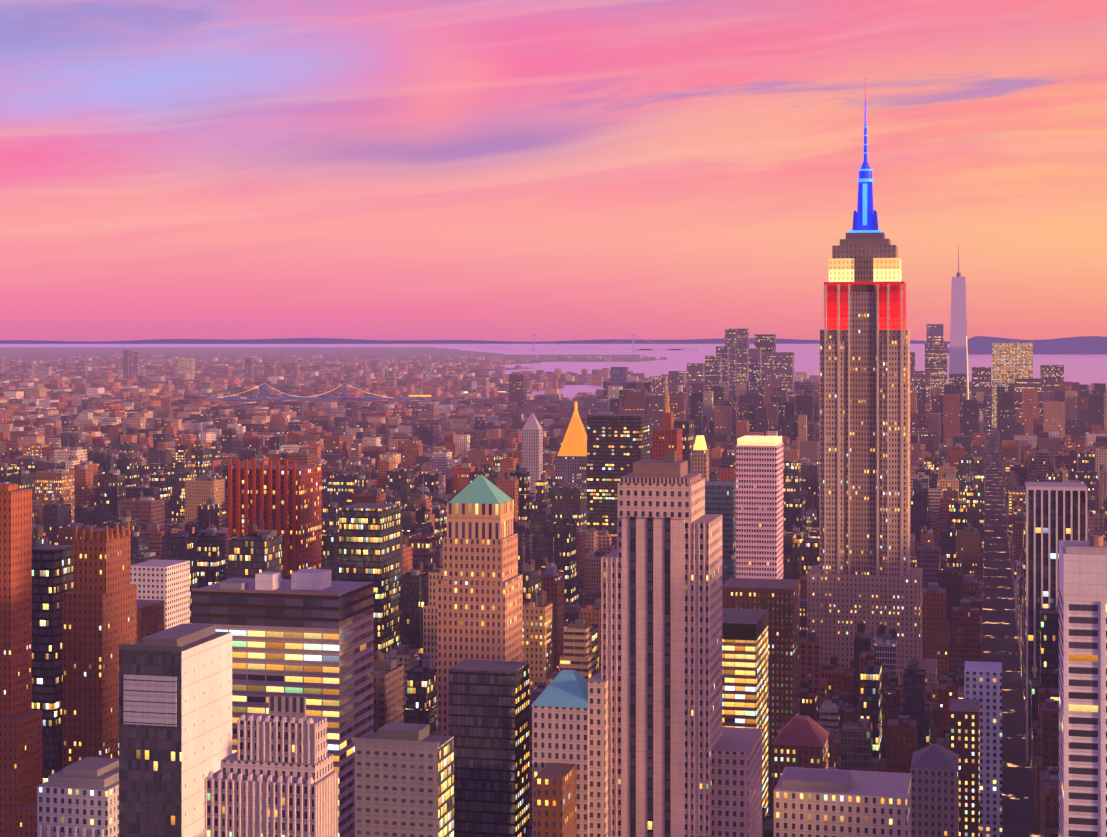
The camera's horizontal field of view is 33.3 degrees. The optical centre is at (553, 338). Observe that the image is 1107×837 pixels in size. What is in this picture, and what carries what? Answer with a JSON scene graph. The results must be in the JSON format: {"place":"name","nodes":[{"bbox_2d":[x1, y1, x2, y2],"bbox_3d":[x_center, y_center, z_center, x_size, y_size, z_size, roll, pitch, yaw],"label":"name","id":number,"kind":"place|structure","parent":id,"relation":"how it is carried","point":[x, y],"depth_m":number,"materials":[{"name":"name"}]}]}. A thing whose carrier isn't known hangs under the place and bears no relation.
{"place":"outdoors","nodes":[
{"label":"outdoors","id":0,"kind":"place"},
{"bbox_2d":[0,344,1106,836],"bbox_3d":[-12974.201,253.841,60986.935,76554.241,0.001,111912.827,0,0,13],"label":"water","id":1,"kind":"structure","parent":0,"point":[1000,644],"depth_m":15666.90,"materials":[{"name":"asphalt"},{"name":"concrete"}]},
{"bbox_2d":[0,354,1106,836],"bbox_3d":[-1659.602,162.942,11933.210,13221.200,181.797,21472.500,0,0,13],"label":"city blocks","id":2,"kind":"structure","parent":1,"relation":"on","point":[154,448],"depth_m":2213.11,"materials":[{"name":"grey concrete"}]},
{"bbox_2d":[0,77,1106,836],"bbox_3d":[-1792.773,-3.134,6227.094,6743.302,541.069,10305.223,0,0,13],"label":"skyscrapers","id":3,"kind":"structure","parent":1,"relation":"on","point":[240,707],"depth_m":758.33,"materials":[{"name":"grey concrete"}]},
{"bbox_2d":[0,335,1106,400],"bbox_3d":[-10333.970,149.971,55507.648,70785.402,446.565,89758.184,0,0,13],"label":"distant hills","id":4,"kind":"structure","parent":0,"point":[1068,345],"depth_m":89334.97,"materials":[{"name":"purple"}]},
{"bbox_2d":[0,0,1106,340],"label":"sky","id":5,"kind":"structure","parent":0,"point":[485,170],"materials":[{"name":"pink"}]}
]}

